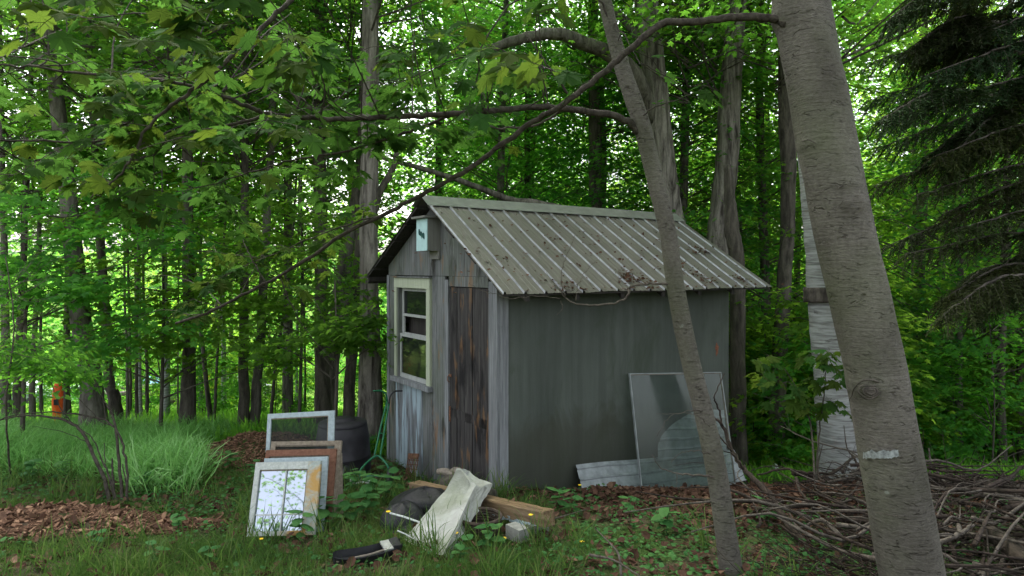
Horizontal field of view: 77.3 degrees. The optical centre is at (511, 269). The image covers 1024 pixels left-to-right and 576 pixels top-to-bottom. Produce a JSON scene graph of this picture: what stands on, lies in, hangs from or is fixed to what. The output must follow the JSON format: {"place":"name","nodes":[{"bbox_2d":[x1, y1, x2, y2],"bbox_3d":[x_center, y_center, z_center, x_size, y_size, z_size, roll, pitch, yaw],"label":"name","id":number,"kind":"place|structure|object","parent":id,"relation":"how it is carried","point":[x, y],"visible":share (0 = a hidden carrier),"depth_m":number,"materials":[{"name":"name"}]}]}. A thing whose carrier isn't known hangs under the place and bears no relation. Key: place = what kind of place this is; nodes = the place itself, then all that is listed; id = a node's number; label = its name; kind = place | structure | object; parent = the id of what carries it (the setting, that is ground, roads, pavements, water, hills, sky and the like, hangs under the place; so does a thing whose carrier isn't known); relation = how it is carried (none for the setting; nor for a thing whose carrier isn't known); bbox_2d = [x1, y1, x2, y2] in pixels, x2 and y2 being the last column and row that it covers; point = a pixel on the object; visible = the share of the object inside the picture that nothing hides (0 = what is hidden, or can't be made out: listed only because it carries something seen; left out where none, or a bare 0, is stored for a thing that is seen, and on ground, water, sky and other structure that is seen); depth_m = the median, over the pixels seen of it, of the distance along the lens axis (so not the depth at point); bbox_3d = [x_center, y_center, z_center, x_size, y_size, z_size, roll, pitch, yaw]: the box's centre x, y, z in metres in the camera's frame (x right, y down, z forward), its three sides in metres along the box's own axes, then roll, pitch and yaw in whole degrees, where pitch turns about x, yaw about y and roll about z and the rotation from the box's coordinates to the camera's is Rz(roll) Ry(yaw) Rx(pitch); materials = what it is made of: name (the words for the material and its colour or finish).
{"place":"outdoors","nodes":[
{"label":"outdoors","id":0,"kind":"place"},
{"bbox_2d":[0,406,251,496],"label":"ribbon grass","id":1,"kind":"structure","parent":0,"point":[155,445],"depth_m":6.71,"materials":[{"name":"plant"}]},
{"bbox_2d":[2,0,1017,253],"label":"sky","id":2,"kind":"structure","parent":0,"point":[17,236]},
{"bbox_2d":[0,252,1023,575],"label":"ground","id":3,"kind":"structure","parent":0,"point":[622,548],"depth_m":4.28,"materials":[{"name":"soil"}]},
{"bbox_2d":[0,201,67,477],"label":"maple","id":4,"kind":"object","parent":3,"relation":"on","point":[6,392],"visible":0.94,"depth_m":5.60,"materials":[{"name":"green plant"}]},
{"bbox_2d":[0,329,135,504],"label":"shrub","id":5,"kind":"object","parent":3,"relation":"on","point":[75,373],"visible":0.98,"depth_m":5.57,"materials":[{"name":"green plant"}]},
{"bbox_2d":[0,0,165,419],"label":"tree","id":6,"kind":"object","parent":3,"relation":"on","point":[16,398],"visible":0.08,"depth_m":11.46,"materials":[{"name":"green plant"}]},
{"bbox_2d":[0,159,170,423],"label":"young maple","id":7,"kind":"object","parent":3,"relation":"on","point":[99,305],"visible":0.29,"depth_m":9.28,"materials":[{"name":"green plant"}]},
{"bbox_2d":[2,0,174,419],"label":"tree","id":8,"kind":"object","parent":3,"relation":"on","point":[69,406],"depth_m":13.20,"materials":[{"name":"green plant"}]},
{"bbox_2d":[0,0,180,423],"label":"tree","id":9,"kind":"object","parent":3,"relation":"on","point":[4,236],"visible":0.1,"depth_m":10.48,"materials":[{"name":"green plant"}]},
{"bbox_2d":[2,6,178,417],"bbox_3d":[-9.814,-1.855,12.964,5.571,10.270,5.868,0,0,0],"label":"tree","id":10,"kind":"object","parent":3,"relation":"on","point":[32,401],"visible":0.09,"depth_m":12.96,"materials":[{"name":"green plant"}]},
{"bbox_2d":[0,136,222,433],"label":"young maple","id":11,"kind":"object","parent":3,"relation":"on","point":[76,287],"visible":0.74,"depth_m":7.68,"materials":[{"name":"green plant"}]},
{"bbox_2d":[71,319,181,413],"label":"maple sapling","id":12,"kind":"object","parent":3,"relation":"on","point":[154,400],"visible":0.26,"depth_m":15.91,"materials":[{"name":"green plant"}]},
{"bbox_2d":[4,0,260,414],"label":"tree","id":13,"kind":"object","parent":3,"relation":"on","point":[147,375],"visible":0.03,"depth_m":14.98,"materials":[{"name":"green plant"}]},
{"bbox_2d":[6,0,259,415],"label":"tree","id":14,"kind":"object","parent":3,"relation":"on","point":[130,369],"visible":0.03,"depth_m":14.48,"materials":[{"name":"green plant"}]},
{"bbox_2d":[3,11,271,410],"bbox_3d":[-12.272,-4.609,20.835,9.035,19.480,8.561,0,0,0],"label":"maple tree","id":15,"kind":"object","parent":3,"relation":"on","point":[153,285],"visible":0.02,"depth_m":20.70,"materials":[{"name":"green plant"}]},
{"bbox_2d":[0,0,298,423],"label":"tree","id":16,"kind":"object","parent":3,"relation":"on","point":[114,398],"visible":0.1,"depth_m":10.73,"materials":[{"name":"green plant"}]},
{"bbox_2d":[0,429,314,543],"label":"bark mulch","id":17,"kind":"object","parent":3,"relation":"on","point":[36,510],"visible":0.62,"depth_m":4.49,"materials":[{"name":"brown wood"}]},
{"bbox_2d":[21,0,299,416],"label":"tree","id":18,"kind":"object","parent":3,"relation":"on","point":[166,402],"visible":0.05,"depth_m":15.43,"materials":[{"name":"green plant"}]},
{"bbox_2d":[0,0,332,427],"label":"tree","id":19,"kind":"object","parent":3,"relation":"on","point":[56,109],"visible":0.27,"depth_m":9.14,"materials":[{"name":"green plant"}]},
{"bbox_2d":[0,0,360,424],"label":"tree","id":20,"kind":"object","parent":3,"relation":"on","point":[187,404],"visible":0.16,"depth_m":9.71,"materials":[{"name":"green plant"}]},
{"bbox_2d":[20,0,348,418],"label":"tree","id":21,"kind":"object","parent":3,"relation":"on","point":[208,159],"visible":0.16,"depth_m":12.12,"materials":[{"name":"green plant"}]},
{"bbox_2d":[0,169,378,425],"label":"young maple","id":22,"kind":"object","parent":3,"relation":"on","point":[165,348],"visible":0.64,"depth_m":8.91,"materials":[{"name":"green plant"}]},
{"bbox_2d":[84,0,307,413],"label":"tree","id":23,"kind":"object","parent":3,"relation":"on","point":[201,242],"visible":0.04,"depth_m":16.77,"materials":[{"name":"green plant"}]},
{"bbox_2d":[158,333,238,414],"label":"maple sapling","id":24,"kind":"object","parent":3,"relation":"on","point":[198,373],"visible":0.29,"depth_m":15.80,"materials":[{"name":"green plant"}]},
{"bbox_2d":[174,354,238,413],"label":"maple sapling","id":25,"kind":"object","parent":3,"relation":"on","point":[211,375],"visible":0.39,"depth_m":16.66,"materials":[{"name":"green plant"}]},
{"bbox_2d":[33,158,410,427],"bbox_3d":[-3.950,0.506,9.423,5.493,4.226,2.153,0,0,0],"label":"young maple","id":26,"kind":"object","parent":3,"relation":"on","point":[267,320],"visible":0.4,"depth_m":9.32,"materials":[{"name":"green plant"}]},
{"bbox_2d":[28,0,438,424],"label":"tree","id":27,"kind":"object","parent":3,"relation":"on","point":[244,389],"visible":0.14,"depth_m":10.20,"materials":[{"name":"green plant"}]},
{"bbox_2d":[63,0,416,425],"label":"tree","id":28,"kind":"object","parent":3,"relation":"on","point":[256,399],"visible":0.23,"depth_m":10.32,"materials":[{"name":"green plant"}]},
{"bbox_2d":[223,326,314,417],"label":"maple sapling","id":29,"kind":"object","parent":3,"relation":"on","point":[235,387],"visible":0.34,"depth_m":14.51,"materials":[{"name":"green plant"}]},
{"bbox_2d":[133,0,414,412],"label":"maple tree","id":30,"kind":"object","parent":3,"relation":"on","point":[287,385],"visible":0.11,"depth_m":14.36,"materials":[{"name":"green plant"}]},
{"bbox_2d":[246,461,321,536],"bbox_3d":[-1.543,1.556,4.354,0.450,0.473,0.036,-1,-22,0],"label":"sash window","id":31,"kind":"structure","parent":3,"relation":"on","point":[295,485],"depth_m":4.36,"materials":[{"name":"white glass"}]},
{"bbox_2d":[173,0,400,408],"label":"tree","id":32,"kind":"object","parent":3,"relation":"on","point":[296,373],"visible":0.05,"depth_m":16.98,"materials":[{"name":"green plant"}]},
{"bbox_2d":[264,456,328,531],"bbox_3d":[-1.522,1.570,4.466,0.448,0.493,0.030,-2,-19,0],"label":"sash window","id":33,"kind":"structure","parent":3,"relation":"on","point":[323,480],"depth_m":4.51,"materials":[{"name":"white wood"}]},
{"bbox_2d":[266,410,334,449],"bbox_3d":[-1.604,1.471,4.833,0.514,0.767,0.026,-3,-16,0],"label":"window screen","id":34,"kind":"object","parent":3,"relation":"on","point":[330,415],"depth_m":4.92,"materials":[{"name":"grey"}]},
{"bbox_2d":[265,449,336,523],"bbox_3d":[-1.533,1.554,4.586,0.514,0.510,0.030,-1,-23,0],"label":"window frame","id":35,"kind":"object","parent":3,"relation":"on","point":[331,454],"visible":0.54,"depth_m":4.66,"materials":[{"name":"brown"}]},
{"bbox_2d":[199,266,408,416],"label":"young maple","id":36,"kind":"object","parent":3,"relation":"on","point":[347,339],"visible":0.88,"depth_m":8.04,"materials":[{"name":"green plant"}]},
{"bbox_2d":[270,441,341,521],"bbox_3d":[-1.535,1.551,4.696,0.525,0.564,0.030,-1,-23,0],"label":"window frame","id":37,"kind":"object","parent":3,"relation":"on","point":[337,445],"visible":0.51,"depth_m":4.78,"materials":[{"name":"brown"}]},
{"bbox_2d":[197,3,419,409],"bbox_3d":[-4.968,-1.984,14.989,5.620,11.204,6.101,0,0,0],"label":"tree","id":38,"kind":"object","parent":3,"relation":"on","point":[338,207],"visible":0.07,"depth_m":14.97,"materials":[{"name":"green plant"}]},
{"bbox_2d":[137,0,487,423],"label":"tree","id":39,"kind":"object","parent":3,"relation":"on","point":[322,396],"visible":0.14,"depth_m":10.90,"materials":[{"name":"green plant"}]},
{"bbox_2d":[174,0,486,415],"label":"tree","id":40,"kind":"object","parent":3,"relation":"on","point":[342,267],"visible":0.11,"depth_m":11.52,"materials":[{"name":"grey plant"}]},
{"bbox_2d":[315,416,370,474],"bbox_3d":[-1.850,1.961,7.000,0.612,0.676,0.612,0,0,-17],"label":"compost bin","id":41,"kind":"object","parent":3,"relation":"on","point":[352,433],"visible":0.59,"depth_m":6.81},
{"bbox_2d":[190,0,499,415],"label":"tree","id":42,"kind":"object","parent":3,"relation":"on","point":[349,392],"visible":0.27,"depth_m":10.31,"materials":[{"name":"green plant"}]},
{"bbox_2d":[232,1,472,315],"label":"maple tree","id":43,"kind":"object","parent":3,"relation":"on","point":[408,35],"visible":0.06,"depth_m":18.09,"materials":[{"name":"green plant"}]},
{"bbox_2d":[333,537,402,564],"bbox_3d":[-0.842,1.658,3.746,0.400,0.077,0.111,0,9,-28],"label":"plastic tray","id":44,"kind":"object","parent":3,"relation":"on","point":[371,553],"visible":0.89,"depth_m":3.75,"materials":[{"name":"plastic"}]},
{"bbox_2d":[0,0,743,575],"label":"slim maple","id":45,"kind":"object","parent":3,"relation":"on","point":[292,66],"visible":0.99,"depth_m":2.85,"materials":[{"name":"green plant"}]},
{"bbox_2d":[343,390,402,488],"bbox_3d":[-1.412,1.758,6.611,0.451,0.914,1.032,0,0,0],"label":"reel mower","id":46,"kind":"object","parent":3,"relation":"on","point":[375,455],"visible":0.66,"depth_m":6.59,"materials":[{"name":"green metal"}]},
{"bbox_2d":[261,0,496,442],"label":"tree","id":47,"kind":"object","parent":3,"relation":"on","point":[370,406],"visible":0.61,"depth_m":8.90,"materials":[{"name":"brown plant"}]},
{"bbox_2d":[380,500,423,530],"bbox_3d":[-0.757,1.739,4.412,0.276,0.270,0.278,0,0,-41],"label":"rubbish bag","id":48,"kind":"object","parent":3,"relation":"on","point":[405,506],"visible":0.5,"depth_m":4.36,"materials":[{"name":"black plastic"}]},
{"bbox_2d":[389,486,444,514],"bbox_3d":[-0.666,1.759,4.751,0.518,0.293,0.349,0,0,0],"label":"tire","id":49,"kind":"object","parent":3,"relation":"on","point":[418,496],"visible":0.38,"depth_m":4.68,"materials":[{"name":"black rubber"}]},
{"bbox_2d":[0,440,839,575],"bbox_3d":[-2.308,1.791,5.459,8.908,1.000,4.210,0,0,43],"label":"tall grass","id":50,"kind":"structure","parent":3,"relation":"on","point":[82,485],"depth_m":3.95,"materials":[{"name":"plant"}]},
{"bbox_2d":[310,0,542,296],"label":"maple tree","id":51,"kind":"object","parent":3,"relation":"on","point":[433,145],"visible":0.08,"depth_m":17.61,"materials":[{"name":"green plant"}]},
{"bbox_2d":[309,0,568,315],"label":"maple tree","id":52,"kind":"object","parent":3,"relation":"on","point":[406,189],"visible":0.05,"depth_m":19.96,"materials":[{"name":"green plant"}]},
{"bbox_2d":[406,468,491,556],"bbox_3d":[-0.444,1.621,4.321,0.408,0.371,1.094,0,0,18],"label":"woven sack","id":53,"kind":"object","parent":3,"relation":"on","point":[465,487],"visible":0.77,"depth_m":4.31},
{"bbox_2d":[0,114,899,385],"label":"wood","id":54,"kind":"object","parent":3,"relation":"on","point":[51,320],"visible":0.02,"depth_m":60.05,"materials":[{"name":"green plant"}]},
{"bbox_2d":[409,480,554,527],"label":"timber beam","id":55,"kind":"structure","parent":3,"relation":"on","point":[502,505],"depth_m":4.35,"materials":[{"name":"brown wood"}]},
{"bbox_2d":[462,507,502,540],"bbox_3d":[-0.212,1.745,4.250,0.303,0.230,0.304,0,0,-11],"label":"flower pot","id":56,"kind":"object","parent":3,"relation":"on","point":[498,515],"visible":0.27,"depth_m":4.31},
{"bbox_2d":[407,0,588,204],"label":"maple tree","id":57,"kind":"object","parent":3,"relation":"on","point":[539,136],"visible":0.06,"depth_m":21.55,"materials":[{"name":"green plant"}]},
{"bbox_2d":[378,0,642,235],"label":"maple tree","id":58,"kind":"object","parent":3,"relation":"on","point":[500,174],"visible":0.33,"depth_m":13.96,"materials":[{"name":"green plant"}]},
{"bbox_2d":[0,447,1023,575],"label":"grass","id":59,"kind":"structure","parent":3,"relation":"on","point":[183,557],"depth_m":3.81,"materials":[{"name":"plant"}]},
{"bbox_2d":[0,432,1023,575],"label":"leaf litter","id":60,"kind":"object","parent":3,"relation":"on","point":[667,491],"visible":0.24,"depth_m":4.56,"materials":[{"name":"plant"}]},
{"bbox_2d":[0,449,1023,575],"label":"herbs","id":61,"kind":"object","parent":3,"relation":"on","point":[650,554],"visible":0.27,"depth_m":4.03,"materials":[{"name":"green plant"}]},
{"bbox_2d":[0,400,1023,483],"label":"meadow grass","id":62,"kind":"structure","parent":3,"relation":"on","point":[307,428],"depth_m":8.64,"materials":[{"name":"plant"}]},
{"bbox_2d":[395,0,645,204],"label":"maple tree","id":63,"kind":"object","parent":3,"relation":"on","point":[493,155],"visible":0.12,"depth_m":16.21,"materials":[{"name":"green plant"}]},
{"bbox_2d":[422,0,630,204],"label":"maple tree","id":64,"kind":"object","parent":3,"relation":"on","point":[541,129],"visible":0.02,"depth_m":20.07,"materials":[{"name":"green plant"}]},
{"bbox_2d":[135,0,945,575],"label":"grey maple","id":65,"kind":"object","parent":3,"relation":"on","point":[891,460],"visible":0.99,"depth_m":2.90,"materials":[{"name":"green plant"}]},
{"bbox_2d":[366,195,785,492],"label":"shed","id":66,"kind":"structure","parent":3,"relation":"on","point":[532,387],"depth_m":6.77,"materials":[{"name":"grey wood"}]},
{"bbox_2d":[390,276,432,392],"bbox_3d":[-1.111,0.708,7.398,0.215,1.255,0.985,0,0,-35],"label":"window","id":67,"kind":"structure","parent":66,"relation":"in","point":[421,326],"depth_m":7.43,"materials":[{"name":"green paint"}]},
{"bbox_2d":[411,215,439,258],"bbox_3d":[-0.911,-0.338,6.882,0.230,0.456,0.310,0,0,-35],"label":"birdhouse","id":68,"kind":"object","parent":66,"relation":"attached to","point":[427,232],"visible":0.98,"depth_m":6.81,"materials":[{"name":"teal paint"}]},
{"bbox_2d":[447,287,488,480],"bbox_3d":[-0.442,1.417,6.353,0.057,2.463,0.747,0,0,-35],"label":"door","id":69,"kind":"structure","parent":66,"relation":"in","point":[469,307],"depth_m":6.34,"materials":[{"name":"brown wood"}]},
{"bbox_2d":[446,0,719,211],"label":"maple tree","id":70,"kind":"object","parent":3,"relation":"on","point":[604,149],"visible":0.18,"depth_m":14.45,"materials":[{"name":"green plant"}]},
{"bbox_2d":[462,0,724,209],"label":"tree","id":71,"kind":"object","parent":3,"relation":"on","point":[595,130],"visible":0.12,"depth_m":13.45,"materials":[{"name":"green plant"}]},
{"bbox_2d":[325,0,884,290],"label":"tree","id":72,"kind":"object","parent":3,"relation":"on","point":[652,85],"visible":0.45,"depth_m":10.89,"materials":[{"name":"green plant"}]},
{"bbox_2d":[576,450,745,489],"bbox_3d":[1.740,2.263,7.098,2.594,0.394,0.020,7,-34,-35],"label":"corrugated sheet","id":73,"kind":"object","parent":3,"relation":"on","point":[623,472],"visible":0.61,"depth_m":6.88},
{"bbox_2d":[658,409,726,470],"bbox_3d":[2.107,2.029,7.429,1.219,0.771,0.020,7,-13,-35],"label":"corrugated sheet","id":74,"kind":"object","parent":73,"relation":"on","point":[679,436],"visible":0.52,"depth_m":7.34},
{"bbox_2d":[534,0,808,372],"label":"maple tree","id":75,"kind":"object","parent":3,"relation":"on","point":[684,161],"visible":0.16,"depth_m":12.45,"materials":[{"name":"green plant"}]},
{"bbox_2d":[628,372,735,486],"bbox_3d":[1.929,1.804,7.151,1.558,1.288,0.020,6,-16,-35],"label":"storm window","id":76,"kind":"structure","parent":3,"relation":"on","point":[635,431],"depth_m":7.05,"materials":[{"name":"grey metal"}]},
{"bbox_2d":[723,164,748,470],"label":"tree","id":77,"kind":"object","parent":3,"relation":"on","point":[732,234],"visible":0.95,"depth_m":9.90,"materials":[{"name":"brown plant"}]},
{"bbox_2d":[542,0,937,398],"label":"tree","id":78,"kind":"object","parent":3,"relation":"on","point":[728,114],"visible":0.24,"depth_m":11.38,"materials":[{"name":"green plant"}]},
{"bbox_2d":[587,0,940,464],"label":"tree","id":79,"kind":"object","parent":3,"relation":"on","point":[788,158],"visible":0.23,"depth_m":10.94,"materials":[{"name":"green plant"}]},
{"bbox_2d":[729,302,811,463],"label":"maple sapling","id":80,"kind":"object","parent":3,"relation":"on","point":[749,337],"visible":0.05,"depth_m":11.97,"materials":[{"name":"green plant"}]},
{"bbox_2d":[640,1,905,357],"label":"maple tree","id":81,"kind":"object","parent":3,"relation":"on","point":[798,211],"visible":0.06,"depth_m":15.47,"materials":[{"name":"green plant"}]},
{"bbox_2d":[729,359,816,460],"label":"maple sapling","id":82,"kind":"object","parent":3,"relation":"on","point":[758,434],"visible":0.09,"depth_m":11.22,"materials":[{"name":"green plant"}]},
{"bbox_2d":[747,341,816,454],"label":"maple sapling","id":83,"kind":"object","parent":3,"relation":"on","point":[780,435],"visible":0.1,"depth_m":11.23,"materials":[{"name":"green plant"}]},
{"bbox_2d":[669,7,897,433],"bbox_3d":[7.338,-2.432,18.140,7.022,16.579,7.106,0,0,44],"label":"maple tree","id":84,"kind":"object","parent":3,"relation":"on","point":[769,115],"visible":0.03,"depth_m":17.82,"materials":[{"name":"green plant"}]},
{"bbox_2d":[615,0,959,441],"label":"maple tree","id":85,"kind":"object","parent":3,"relation":"on","point":[765,225],"visible":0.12,"depth_m":12.87,"materials":[{"name":"green plant"}]},
{"bbox_2d":[744,349,851,487],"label":"young maple","id":86,"kind":"object","parent":3,"relation":"on","point":[792,403],"visible":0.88,"depth_m":5.33,"materials":[{"name":"green plant"}]},
{"bbox_2d":[690,0,909,320],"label":"maple tree","id":87,"kind":"object","parent":3,"relation":"on","point":[799,236],"visible":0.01,"depth_m":18.35,"materials":[{"name":"green plant"}]},
{"bbox_2d":[625,0,1021,479],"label":"birch tree","id":88,"kind":"object","parent":3,"relation":"on","point":[822,332],"visible":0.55,"depth_m":6.94,"materials":[{"name":"green plant"}]},
{"bbox_2d":[625,373,1023,575],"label":"brush pile","id":89,"kind":"object","parent":3,"relation":"on","point":[1006,542],"visible":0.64,"depth_m":4.04,"materials":[{"name":"brown plant"}]},
{"bbox_2d":[732,331,921,469],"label":"maple sapling","id":90,"kind":"object","parent":3,"relation":"on","point":[793,451],"visible":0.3,"depth_m":9.49,"materials":[{"name":"green plant"}]},
{"bbox_2d":[729,273,956,468],"bbox_3d":[4.820,1.691,10.058,3.554,3.276,3.473,0,0,-17],"label":"maple sapling","id":91,"kind":"object","parent":3,"relation":"on","point":[803,326],"visible":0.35,"depth_m":9.71,"materials":[{"name":"green plant"}]},
{"bbox_2d":[746,306,966,462],"bbox_3d":[5.812,2.071,11.581,3.608,3.351,3.660,0,0,0],"label":"maple sapling","id":92,"kind":"object","parent":3,"relation":"on","point":[914,345],"visible":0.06,"depth_m":10.79,"materials":[{"name":"green plant"}]},
{"bbox_2d":[754,303,966,455],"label":"maple sapling","id":93,"kind":"object","parent":3,"relation":"on","point":[920,419],"visible":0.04,"depth_m":11.08,"materials":[{"name":"green plant"}]},
{"bbox_2d":[771,0,1021,450],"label":"maple tree","id":94,"kind":"object","parent":3,"relation":"on","point":[882,86],"visible":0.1,"depth_m":14.54,"materials":[{"name":"green plant"}]},
{"bbox_2d":[836,2,1017,400],"bbox_3d":[11.875,-1.845,18.911,6.569,15.644,7.185,0,0,0],"label":"maple tree","id":95,"kind":"object","parent":3,"relation":"on","point":[912,212],"visible":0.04,"depth_m":18.61,"materials":[{"name":"green plant"}]},
{"bbox_2d":[847,0,1020,430],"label":"maple tree","id":96,"kind":"object","parent":3,"relation":"on","point":[859,117],"visible":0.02,"depth_m":20.55,"materials":[{"name":"green plant"}]},
{"bbox_2d":[854,0,1023,342],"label":"hemlock tree","id":97,"kind":"object","parent":3,"relation":"on","point":[961,37],"visible":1,"depth_m":5.12,"materials":[{"name":"green plant"}]},
{"bbox_2d":[855,0,1023,464],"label":"tree","id":98,"kind":"object","parent":3,"relation":"on","point":[1002,417],"visible":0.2,"depth_m":10.99,"materials":[{"name":"green plant"}]},
{"bbox_2d":[858,54,1023,458],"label":"tree","id":99,"kind":"object","parent":3,"relation":"on","point":[961,270],"visible":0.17,"depth_m":12.18,"materials":[{"name":"green plant"}]},
{"bbox_2d":[874,4,1023,462],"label":"tree","id":100,"kind":"object","parent":3,"relation":"on","point":[1020,378],"visible":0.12,"depth_m":12.13,"materials":[{"name":"green plant"}]},
{"bbox_2d":[905,302,1023,467],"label":"maple sapling","id":101,"kind":"object","parent":3,"relation":"on","point":[1002,355],"visible":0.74,"depth_m":10.11,"materials":[{"name":"green plant"}]},
{"bbox_2d":[907,315,1023,464],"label":"maple sapling","id":102,"kind":"object","parent":3,"relation":"on","point":[945,412],"visible":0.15,"depth_m":12.65,"materials":[{"name":"green plant"}]},
{"bbox_2d":[911,352,1023,464],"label":"maple sapling","id":103,"kind":"object","parent":3,"relation":"on","point":[983,430],"visible":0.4,"depth_m":11.03,"materials":[{"name":"green plant"}]},
{"bbox_2d":[928,261,1023,464],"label":"maple sapling","id":104,"kind":"object","parent":3,"relation":"on","point":[1017,448],"visible":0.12,"depth_m":12.48,"materials":[{"name":"green plant"}]},
{"bbox_2d":[967,343,1023,451],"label":"maple sapling","id":105,"kind":"object","parent":3,"relation":"on","point":[1007,408],"visible":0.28,"depth_m":11.96,"materials":[{"name":"green plant"}]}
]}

